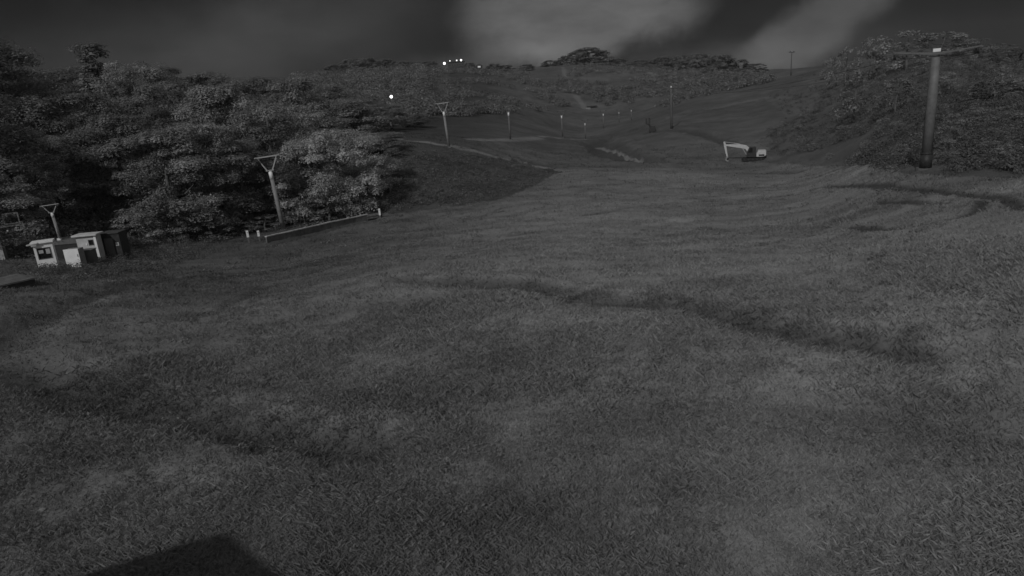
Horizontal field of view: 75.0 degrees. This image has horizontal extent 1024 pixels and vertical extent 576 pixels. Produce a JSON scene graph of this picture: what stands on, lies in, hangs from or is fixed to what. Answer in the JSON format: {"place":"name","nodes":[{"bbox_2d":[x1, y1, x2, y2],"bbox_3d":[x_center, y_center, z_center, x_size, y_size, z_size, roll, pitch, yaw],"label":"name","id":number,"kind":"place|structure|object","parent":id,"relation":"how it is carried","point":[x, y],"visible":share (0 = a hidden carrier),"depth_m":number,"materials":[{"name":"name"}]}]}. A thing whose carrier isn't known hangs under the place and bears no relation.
{"place":"outdoors","nodes":[
{"label":"outdoors","id":0,"kind":"place"},
{"bbox_2d":[0,47,1023,575],"bbox_3d":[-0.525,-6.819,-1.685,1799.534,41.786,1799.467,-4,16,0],"label":"ground","id":1,"kind":"structure","parent":0,"point":[620,131],"depth_m":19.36,"materials":[{"name":"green plant"}]},
{"bbox_2d":[0,212,22,259],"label":"lift end post","id":2,"kind":"object","parent":1,"relation":"on","point":[3,253],"visible":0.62,"depth_m":38.16,"materials":[{"name":"metal"}]},
{"bbox_2d":[0,274,35,288],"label":"platform","id":3,"kind":"structure","parent":1,"relation":"on","point":[17,281],"depth_m":26.44,"materials":[{"name":"paint"}]},
{"bbox_2d":[0,106,50,212],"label":"broadleaf tree","id":4,"kind":"object","parent":1,"relation":"on","point":[12,165],"visible":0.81,"depth_m":46.51,"materials":[{"name":"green plant"}]},
{"bbox_2d":[0,173,53,246],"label":"broadleaf tree","id":5,"kind":"object","parent":1,"relation":"on","point":[12,200],"visible":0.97,"depth_m":39.10,"materials":[{"name":"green plant"}]},
{"bbox_2d":[0,122,70,224],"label":"broadleaf tree","id":6,"kind":"object","parent":1,"relation":"on","point":[42,193],"visible":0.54,"depth_m":50.47,"materials":[{"name":"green plant"}]},
{"bbox_2d":[0,38,71,179],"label":"broadleaf tree","id":7,"kind":"object","parent":1,"relation":"on","point":[29,109],"visible":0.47,"depth_m":59.77,"materials":[{"name":"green plant"}]},
{"bbox_2d":[0,71,82,128],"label":"broadleaf tree","id":8,"kind":"object","parent":1,"relation":"on","point":[50,83],"visible":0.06,"depth_m":88.82,"materials":[{"name":"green plant"}]},
{"bbox_2d":[26,238,58,267],"bbox_3d":[-25.922,-1.730,36.991,1.239,1.795,0.870,-12,18,-25],"label":"control booth","id":9,"kind":"object","parent":1,"relation":"on","point":[44,250],"visible":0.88,"depth_m":36.77,"materials":[{"name":"white paint"}]},
{"bbox_2d":[36,247,52,259],"bbox_3d":[-25.756,-1.914,36.766,0.665,0.642,0.058,-12,18,-25],"label":"window frame","id":10,"kind":"structure","parent":9,"relation":"in","point":[43,253],"depth_m":36.78,"materials":[{"name":"paint"}]},
{"bbox_2d":[0,77,92,177],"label":"broadleaf tree","id":11,"kind":"object","parent":1,"relation":"on","point":[30,84],"visible":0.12,"depth_m":66.96,"materials":[{"name":"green plant"}]},
{"bbox_2d":[39,203,60,236],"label":"lift tower","id":12,"kind":"structure","parent":1,"relation":"on","point":[53,217],"depth_m":45.35,"materials":[{"name":"metal"}]},
{"bbox_2d":[4,134,109,217],"bbox_3d":[-37.980,-9.162,55.719,8.038,7.229,7.883,-3,16,5],"label":"broadleaf tree","id":13,"kind":"object","parent":1,"relation":"on","point":[61,146],"visible":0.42,"depth_m":55.16,"materials":[{"name":"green plant"}]},
{"bbox_2d":[53,226,77,258],"bbox_3d":[-26.955,-2.752,40.725,2.000,2.322,1.500,-6,16,-4],"label":"drive housing","id":14,"kind":"object","parent":1,"relation":"on","point":[61,244],"visible":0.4,"depth_m":40.09,"materials":[{"name":"paint"}]},
{"bbox_2d":[0,159,134,236],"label":"hollow brush","id":15,"kind":"object","parent":1,"relation":"on","point":[94,211],"visible":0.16,"depth_m":54.67,"materials":[{"name":"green plant"}]},
{"bbox_2d":[35,64,110,120],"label":"broadleaf tree","id":16,"kind":"object","parent":1,"relation":"on","point":[64,79],"visible":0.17,"depth_m":92.46,"materials":[{"name":"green plant"}]},
{"bbox_2d":[63,247,86,266],"bbox_3d":[-24.475,-1.594,37.431,0.791,1.311,0.640,-6,16,-4],"label":"cabinet","id":17,"kind":"object","parent":1,"relation":"on","point":[71,255],"visible":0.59,"depth_m":37.15,"materials":[{"name":"white metal"}]},
{"bbox_2d":[21,89,154,206],"bbox_3d":[-40.008,-12.872,63.266,10.306,11.176,11.158,-3,16,3],"label":"broadleaf tree","id":18,"kind":"object","parent":1,"relation":"on","point":[99,108],"visible":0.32,"depth_m":60.72,"materials":[{"name":"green plant"}]},
{"bbox_2d":[71,231,105,260],"bbox_3d":[-25.271,-2.352,40.048,1.414,1.868,0.920,-6,16,-4],"label":"control booth","id":19,"kind":"object","parent":1,"relation":"on","point":[89,240],"visible":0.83,"depth_m":39.71,"materials":[{"name":"paint"}]},
{"bbox_2d":[84,248,98,264],"bbox_3d":[-24.317,-1.668,38.361,0.820,1.150,0.580,-6,16,-4],"label":"equipment box","id":20,"kind":"object","parent":1,"relation":"on","point":[91,256],"visible":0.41,"depth_m":38.15,"materials":[{"name":"paint"}]},
{"bbox_2d":[66,41,122,128],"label":"broadleaf tree","id":21,"kind":"object","parent":1,"relation":"on","point":[90,52],"visible":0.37,"depth_m":84.15,"materials":[{"name":"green plant"}]},
{"bbox_2d":[3,239,215,279],"bbox_3d":[-23.371,-1.893,39.868,7.850,3.403,22.574,-7,16,-9],"label":"weed patch","id":22,"kind":"object","parent":1,"relation":"on","point":[100,269],"visible":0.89,"depth_m":36.10,"materials":[{"name":"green plant"}]},
{"bbox_2d":[50,112,178,225],"bbox_3d":[-34.077,-10.171,58.241,9.909,10.037,9.635,-2,16,7],"label":"broadleaf tree","id":23,"kind":"object","parent":1,"relation":"on","point":[116,126],"visible":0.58,"depth_m":55.82,"materials":[{"name":"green plant"}]},
{"bbox_2d":[100,229,131,259],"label":"shed","id":24,"kind":"structure","parent":1,"relation":"on","point":[115,242],"depth_m":40.80,"materials":[{"name":"paint"}]},
{"bbox_2d":[104,238,115,257],"bbox_3d":[-24.539,-2.415,40.762,0.504,1.255,0.018,-6,16,-4],"label":"door","id":25,"kind":"structure","parent":24,"relation":"in","point":[109,244],"depth_m":40.72,"materials":[{"name":"paint"}]},
{"bbox_2d":[81,60,189,160],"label":"broadleaf tree","id":26,"kind":"object","parent":1,"relation":"on","point":[122,76],"visible":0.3,"depth_m":79.84,"materials":[{"name":"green plant"}]},
{"bbox_2d":[109,213,169,243],"bbox_3d":[-27.912,-4.331,49.772,4.348,2.454,3.561,-16,20,-35],"label":"shrub","id":27,"kind":"object","parent":1,"relation":"on","point":[150,233],"visible":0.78,"depth_m":49.69,"materials":[{"name":"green plant"}]},
{"bbox_2d":[125,207,190,242],"bbox_3d":[-27.441,-4.848,51.849,4.329,2.980,4.148,-9,17,-17],"label":"shrub","id":28,"kind":"object","parent":1,"relation":"on","point":[173,213],"visible":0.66,"depth_m":51.16,"materials":[{"name":"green plant"}]},
{"bbox_2d":[117,79,221,190],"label":"broadleaf tree","id":29,"kind":"object","parent":1,"relation":"on","point":[141,100],"visible":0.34,"depth_m":72.26,"materials":[{"name":"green plant"}]},
{"bbox_2d":[109,123,241,235],"bbox_3d":[-26.935,-8.417,53.611,9.763,9.122,9.436,-10,17,-18],"label":"broadleaf tree","id":30,"kind":"object","parent":1,"relation":"on","point":[180,135],"visible":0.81,"depth_m":52.53,"materials":[{"name":"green plant"}]},
{"bbox_2d":[135,65,216,112],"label":"broadleaf tree","id":31,"kind":"object","parent":1,"relation":"on","point":[172,75],"visible":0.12,"depth_m":102.39,"materials":[{"name":"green plant"}]},
{"bbox_2d":[3,202,359,258],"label":"wood undergrowth","id":32,"kind":"object","parent":1,"relation":"on","point":[27,252],"visible":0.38,"depth_m":49.85,"materials":[{"name":"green plant"}]},
{"bbox_2d":[153,209,212,238],"bbox_3d":[-26.403,-4.909,53.242,4.289,2.572,4.708,-3,16,6],"label":"shrub","id":33,"kind":"object","parent":1,"relation":"on","point":[183,217],"visible":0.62,"depth_m":52.23,"materials":[{"name":"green plant"}]},
{"bbox_2d":[143,118,263,232],"bbox_3d":[-26.742,-9.236,56.592,9.779,10.040,9.194,0,17,15],"label":"broadleaf tree","id":34,"kind":"object","parent":1,"relation":"on","point":[210,128],"visible":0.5,"depth_m":55.58,"materials":[{"name":"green plant"}]},
{"bbox_2d":[189,219,235,241],"bbox_3d":[-24.580,-4.569,54.047,4.140,1.655,4.148,-15,19,-34],"label":"shrub","id":35,"kind":"object","parent":1,"relation":"on","point":[214,222],"visible":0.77,"depth_m":53.97,"materials":[{"name":"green plant"}]},
{"bbox_2d":[174,70,257,153],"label":"broadleaf tree","id":36,"kind":"object","parent":1,"relation":"on","point":[198,79],"visible":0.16,"depth_m":97.56,"materials":[{"name":"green plant"}]},
{"bbox_2d":[166,82,271,203],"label":"broadleaf tree","id":37,"kind":"object","parent":1,"relation":"on","point":[203,105],"visible":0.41,"depth_m":69.07,"materials":[{"name":"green plant"}]},
{"bbox_2d":[211,222,258,233],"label":"shrub","id":38,"kind":"object","parent":1,"relation":"on","point":[219,231],"visible":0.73,"depth_m":56.49,"materials":[{"name":"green plant"}]},
{"bbox_2d":[187,139,285,225],"bbox_3d":[-23.915,-9.129,59.001,7.569,8.063,8.901,5,18,29],"label":"broadleaf tree","id":39,"kind":"object","parent":1,"relation":"on","point":[258,208],"visible":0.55,"depth_m":58.50,"materials":[{"name":"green plant"}]},
{"bbox_2d":[215,75,288,151],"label":"broadleaf tree","id":40,"kind":"object","parent":1,"relation":"on","point":[255,84],"visible":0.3,"depth_m":98.63,"materials":[{"name":"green plant"}]},
{"bbox_2d":[207,98,320,201],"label":"broadleaf tree","id":41,"kind":"object","parent":1,"relation":"on","point":[270,111],"visible":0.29,"depth_m":66.80,"materials":[{"name":"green plant"}]},
{"bbox_2d":[241,214,288,231],"bbox_3d":[-21.310,-5.480,57.332,4.224,1.480,3.873,-16,20,-35],"label":"shrub","id":42,"kind":"object","parent":1,"relation":"on","point":[253,222],"visible":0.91,"depth_m":57.05,"materials":[{"name":"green plant"}]},
{"bbox_2d":[254,154,286,230],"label":"lift tower","id":43,"kind":"structure","parent":1,"relation":"on","point":[277,203],"depth_m":56.18,"materials":[{"name":"metal"}]},
{"bbox_2d":[239,150,324,219],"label":"broadleaf tree","id":44,"kind":"object","parent":1,"relation":"on","point":[280,165],"visible":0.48,"depth_m":59.97,"materials":[{"name":"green plant"}]},
{"bbox_2d":[252,74,346,165],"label":"broadleaf tree","id":45,"kind":"object","parent":1,"relation":"on","point":[294,88],"visible":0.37,"depth_m":85.94,"materials":[{"name":"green plant"}]},
{"bbox_2d":[275,197,328,227],"bbox_3d":[-18.571,-6.730,59.429,4.963,2.733,5.229,-1,16,12],"label":"shrub","id":46,"kind":"object","parent":1,"relation":"on","point":[304,218],"visible":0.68,"depth_m":58.97,"materials":[{"name":"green plant"}]},
{"bbox_2d":[261,139,360,224],"bbox_3d":[-18.267,-9.751,60.987,8.646,7.870,9.169,-19,21,-41],"label":"broadleaf tree","id":47,"kind":"object","parent":1,"relation":"on","point":[293,150],"visible":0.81,"depth_m":59.39,"materials":[{"name":"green plant"}]},
{"bbox_2d":[265,109,362,184],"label":"broadleaf tree","id":48,"kind":"object","parent":1,"relation":"on","point":[326,122],"visible":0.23,"depth_m":71.48,"materials":[{"name":"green plant"}]},
{"bbox_2d":[265,214,367,242],"bbox_3d":[-15.748,-4.852,54.811,0.527,1.339,11.713,4,18,27],"label":"board edging","id":49,"kind":"object","parent":1,"relation":"on","point":[309,229],"visible":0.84,"depth_m":54.31,"materials":[{"name":"grey wood"}]},
{"bbox_2d":[298,82,356,134],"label":"broadleaf tree","id":50,"kind":"object","parent":1,"relation":"on","point":[333,90],"visible":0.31,"depth_m":114.94,"materials":[{"name":"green plant"}]},
{"bbox_2d":[303,186,357,225],"bbox_3d":[-16.242,-7.433,59.982,4.629,3.553,5.652,-9,17,-17],"label":"shrub","id":51,"kind":"object","parent":1,"relation":"on","point":[332,200],"visible":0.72,"depth_m":58.84,"materials":[{"name":"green plant"}]},
{"bbox_2d":[322,64,347,75],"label":"broadleaf tree","id":52,"kind":"object","parent":1,"relation":"on","point":[332,66],"visible":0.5,"depth_m":457.78,"materials":[{"name":"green plant"}]},
{"bbox_2d":[289,127,387,220],"bbox_3d":[-16.487,-11.091,63.594,8.771,8.572,10.116,-5,16,-1],"label":"broadleaf tree","id":53,"kind":"object","parent":1,"relation":"on","point":[357,148],"visible":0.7,"depth_m":61.43,"materials":[{"name":"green plant"}]},
{"bbox_2d":[326,190,372,216],"bbox_3d":[-14.967,-7.767,61.565,4.708,3.087,4.289,-11,17,-22],"label":"shrub","id":54,"kind":"object","parent":1,"relation":"on","point":[359,198],"visible":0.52,"depth_m":60.87,"materials":[{"name":"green plant"}]},
{"bbox_2d":[335,58,364,72],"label":"broadleaf tree","id":55,"kind":"object","parent":1,"relation":"on","point":[352,63],"visible":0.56,"depth_m":456.70,"materials":[{"name":"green plant"}]},
{"bbox_2d":[308,99,394,138],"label":"broadleaf tree","id":56,"kind":"object","parent":1,"relation":"on","point":[357,107],"visible":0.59,"depth_m":90.76,"materials":[{"name":"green plant"}]},
{"bbox_2d":[264,62,449,125],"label":"wood","id":57,"kind":"object","parent":1,"relation":"on","point":[413,82],"visible":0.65,"depth_m":273.44,"materials":[{"name":"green plant"}]},
{"bbox_2d":[333,134,401,190],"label":"broadleaf tree","id":58,"kind":"object","parent":1,"relation":"on","point":[378,142],"visible":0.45,"depth_m":70.43,"materials":[{"name":"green plant"}]},
{"bbox_2d":[351,57,385,69],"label":"broadleaf tree","id":59,"kind":"object","parent":1,"relation":"on","point":[369,64],"visible":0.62,"depth_m":457.66,"materials":[{"name":"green plant"}]},
{"bbox_2d":[339,100,400,132],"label":"broadleaf tree","id":60,"kind":"object","parent":1,"relation":"on","point":[371,102],"visible":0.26,"depth_m":124.59,"materials":[{"name":"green plant"}]},
{"bbox_2d":[371,59,397,68],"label":"broadleaf tree","id":61,"kind":"object","parent":1,"relation":"on","point":[382,63],"visible":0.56,"depth_m":464.57,"materials":[{"name":"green plant"}]},
{"bbox_2d":[364,131,406,153],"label":"broadleaf tree","id":62,"kind":"object","parent":1,"relation":"on","point":[393,144],"visible":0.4,"depth_m":87.27,"materials":[{"name":"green plant"}]},
{"bbox_2d":[370,103,413,129],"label":"broadleaf tree","id":63,"kind":"object","parent":1,"relation":"on","point":[400,110],"visible":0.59,"depth_m":136.65,"materials":[{"name":"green plant"}]},
{"bbox_2d":[396,114,428,126],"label":"broadleaf tree","id":64,"kind":"object","parent":1,"relation":"on","point":[420,118],"visible":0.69,"depth_m":150.23,"materials":[{"name":"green plant"}]},
{"bbox_2d":[435,102,450,147],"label":"lift tower","id":65,"kind":"structure","parent":1,"relation":"on","point":[447,135],"depth_m":96.93,"materials":[{"name":"metal"}]},
{"bbox_2d":[447,59,464,67],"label":"lodge","id":66,"kind":"structure","parent":1,"relation":"on","point":[457,63],"depth_m":469.26,"materials":[{"name":"paint"}]},
{"bbox_2d":[358,149,558,214],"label":"bank weeds","id":67,"kind":"object","parent":1,"relation":"on","point":[468,191],"visible":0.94,"depth_m":74.67,"materials":[{"name":"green plant"}]},
{"bbox_2d":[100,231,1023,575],"bbox_3d":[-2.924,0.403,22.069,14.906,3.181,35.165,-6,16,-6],"label":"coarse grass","id":68,"kind":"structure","parent":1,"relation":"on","point":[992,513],"depth_m":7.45,"materials":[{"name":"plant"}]},
{"bbox_2d":[567,47,618,62],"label":"broadleaf tree","id":69,"kind":"object","parent":1,"relation":"on","point":[579,55],"visible":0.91,"depth_m":494.56,"materials":[{"name":"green plant"}]},
{"bbox_2d":[436,62,776,116],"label":"scrub","id":70,"kind":"object","parent":1,"relation":"on","point":[458,108],"visible":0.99,"depth_m":329.14,"materials":[{"name":"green plant"}]},
{"bbox_2d":[647,56,671,68],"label":"broadleaf tree","id":71,"kind":"object","parent":1,"relation":"on","point":[664,59],"visible":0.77,"depth_m":492.79,"materials":[{"name":"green plant"}]},
{"bbox_2d":[668,55,696,70],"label":"broadleaf tree","id":72,"kind":"object","parent":1,"relation":"on","point":[679,65],"visible":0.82,"depth_m":489.25,"materials":[{"name":"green plant"}]},
{"bbox_2d":[682,53,713,71],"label":"broadleaf tree","id":73,"kind":"object","parent":1,"relation":"on","point":[696,57],"visible":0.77,"depth_m":484.48,"materials":[{"name":"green plant"}]},
{"bbox_2d":[701,54,738,72],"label":"broadleaf tree","id":74,"kind":"object","parent":1,"relation":"on","point":[720,65],"visible":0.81,"depth_m":387.52,"materials":[{"name":"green plant"}]},
{"bbox_2d":[725,59,750,71],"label":"broadleaf tree","id":75,"kind":"object","parent":1,"relation":"on","point":[745,64],"visible":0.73,"depth_m":384.93,"materials":[{"name":"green plant"}]},
{"bbox_2d":[724,142,765,160],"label":"excavator","id":76,"kind":"object","parent":1,"relation":"on","point":[754,155],"visible":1,"depth_m":101.53,"materials":[{"name":"white metal"}]},
{"bbox_2d":[819,56,843,76],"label":"shrub","id":77,"kind":"object","parent":1,"relation":"on","point":[826,62],"visible":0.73,"depth_m":164.01,"materials":[{"name":"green plant"}]},
{"bbox_2d":[824,46,863,85],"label":"shrub","id":78,"kind":"object","parent":1,"relation":"on","point":[846,69],"visible":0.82,"depth_m":141.21,"materials":[{"name":"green plant"}]},
{"bbox_2d":[830,76,880,119],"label":"shrub","id":79,"kind":"object","parent":1,"relation":"on","point":[854,101],"visible":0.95,"depth_m":93.97,"materials":[{"name":"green plant"}]},
{"bbox_2d":[849,35,902,79],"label":"shrub","id":80,"kind":"object","parent":1,"relation":"on","point":[873,55],"visible":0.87,"depth_m":125.49,"materials":[{"name":"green plant"}]},
{"bbox_2d":[761,47,1023,173],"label":"hillside brush","id":81,"kind":"object","parent":1,"relation":"on","point":[972,148],"visible":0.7,"depth_m":58.57,"materials":[{"name":"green plant"}]},
{"bbox_2d":[870,76,921,112],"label":"shrub","id":82,"kind":"object","parent":1,"relation":"on","point":[896,101],"visible":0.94,"depth_m":79.58,"materials":[{"name":"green plant"}]},
{"bbox_2d":[892,122,912,137],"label":"shrub","id":83,"kind":"object","parent":1,"relation":"on","point":[900,124],"visible":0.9,"depth_m":59.90,"materials":[{"name":"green plant"}]},
{"bbox_2d":[875,29,934,69],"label":"shrub","id":84,"kind":"object","parent":1,"relation":"on","point":[907,45],"visible":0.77,"depth_m":114.81,"materials":[{"name":"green plant"}]},
{"bbox_2d":[909,58,929,75],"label":"shrub","id":85,"kind":"object","parent":1,"relation":"on","point":[924,60],"visible":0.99,"depth_m":100.69,"materials":[{"name":"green plant"}]},
{"bbox_2d":[893,45,982,170],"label":"lift tower","id":86,"kind":"structure","parent":1,"relation":"on","point":[926,156],"depth_m":35.56,"materials":[{"name":"metal"}]},
{"bbox_2d":[669,47,1023,93],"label":"lift cable","id":87,"kind":"object","parent":86,"relation":"attached to","point":[880,63],"visible":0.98,"depth_m":36.52,"materials":[{"name":"paint"}]},
{"bbox_2d":[684,49,1019,92],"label":"lift cable","id":88,"kind":"object","parent":86,"relation":"attached to","point":[878,72],"visible":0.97,"depth_m":44.01,"materials":[{"name":"paint"}]},
{"bbox_2d":[913,31,971,57],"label":"shrub","id":89,"kind":"object","parent":1,"relation":"on","point":[956,36],"visible":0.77,"depth_m":111.66,"materials":[{"name":"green plant"}]},
{"bbox_2d":[934,152,963,163],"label":"shrub","id":90,"kind":"object","parent":1,"relation":"on","point":[946,154],"visible":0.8,"depth_m":36.37,"materials":[{"name":"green plant"}]},
{"bbox_2d":[938,72,960,93],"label":"shrub","id":91,"kind":"object","parent":1,"relation":"on","point":[949,85],"visible":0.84,"depth_m":73.18,"materials":[{"name":"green plant"}]},
{"bbox_2d":[937,113,964,133],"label":"shrub","id":92,"kind":"object","parent":1,"relation":"on","point":[950,120],"visible":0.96,"depth_m":50.64,"materials":[{"name":"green plant"}]},
{"bbox_2d":[943,126,965,142],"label":"shrub","id":93,"kind":"object","parent":1,"relation":"on","point":[956,130],"visible":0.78,"depth_m":44.37,"materials":[{"name":"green plant"}]},
{"bbox_2d":[945,38,995,54],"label":"shrub","id":94,"kind":"object","parent":1,"relation":"on","point":[962,44],"visible":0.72,"depth_m":109.88,"materials":[{"name":"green plant"}]},
{"bbox_2d":[963,107,993,120],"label":"shrub","id":95,"kind":"object","parent":1,"relation":"on","point":[977,111],"visible":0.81,"depth_m":53.25,"materials":[{"name":"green plant"}]},
{"bbox_2d":[951,78,1023,99],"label":"shrub","id":96,"kind":"object","parent":1,"relation":"on","point":[993,92],"visible":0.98,"depth_m":62.55,"materials":[{"name":"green plant"}]},
{"bbox_2d":[958,43,1023,56],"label":"shrub","id":97,"kind":"object","parent":1,"relation":"on","point":[984,45],"visible":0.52,"depth_m":100.23,"materials":[{"name":"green plant"}]},
{"bbox_2d":[984,49,1017,61],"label":"shrub","id":98,"kind":"object","parent":1,"relation":"on","point":[993,54],"visible":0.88,"depth_m":91.72,"materials":[{"name":"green plant"}]},
{"bbox_2d":[989,66,1017,87],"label":"shrub","id":99,"kind":"object","parent":1,"relation":"on","point":[1010,69],"visible":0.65,"depth_m":67.37,"materials":[{"name":"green plant"}]},
{"bbox_2d":[987,110,1023,125],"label":"shrub","id":100,"kind":"object","parent":1,"relation":"on","point":[1014,116],"visible":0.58,"depth_m":48.08,"materials":[{"name":"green plant"}]},
{"bbox_2d":[987,48,1023,60],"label":"shrub","id":101,"kind":"object","parent":1,"relation":"on","point":[1018,53],"visible":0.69,"depth_m":91.67,"materials":[{"name":"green plant"}]},
{"bbox_2d":[996,135,1022,154],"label":"shrub","id":102,"kind":"object","parent":1,"relation":"on","point":[1014,146],"visible":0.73,"depth_m":36.92,"materials":[{"name":"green plant"}]},
{"bbox_2d":[1002,93,1023,110],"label":"shrub","id":103,"kind":"object","parent":1,"relation":"on","point":[1011,100],"visible":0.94,"depth_m":54.69,"materials":[{"name":"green plant"}]},
{"bbox_2d":[0,0,1023,94],"label":"sky","id":104,"kind":"structure","parent":0,"point":[234,38],"materials":[{"name":"grey"}]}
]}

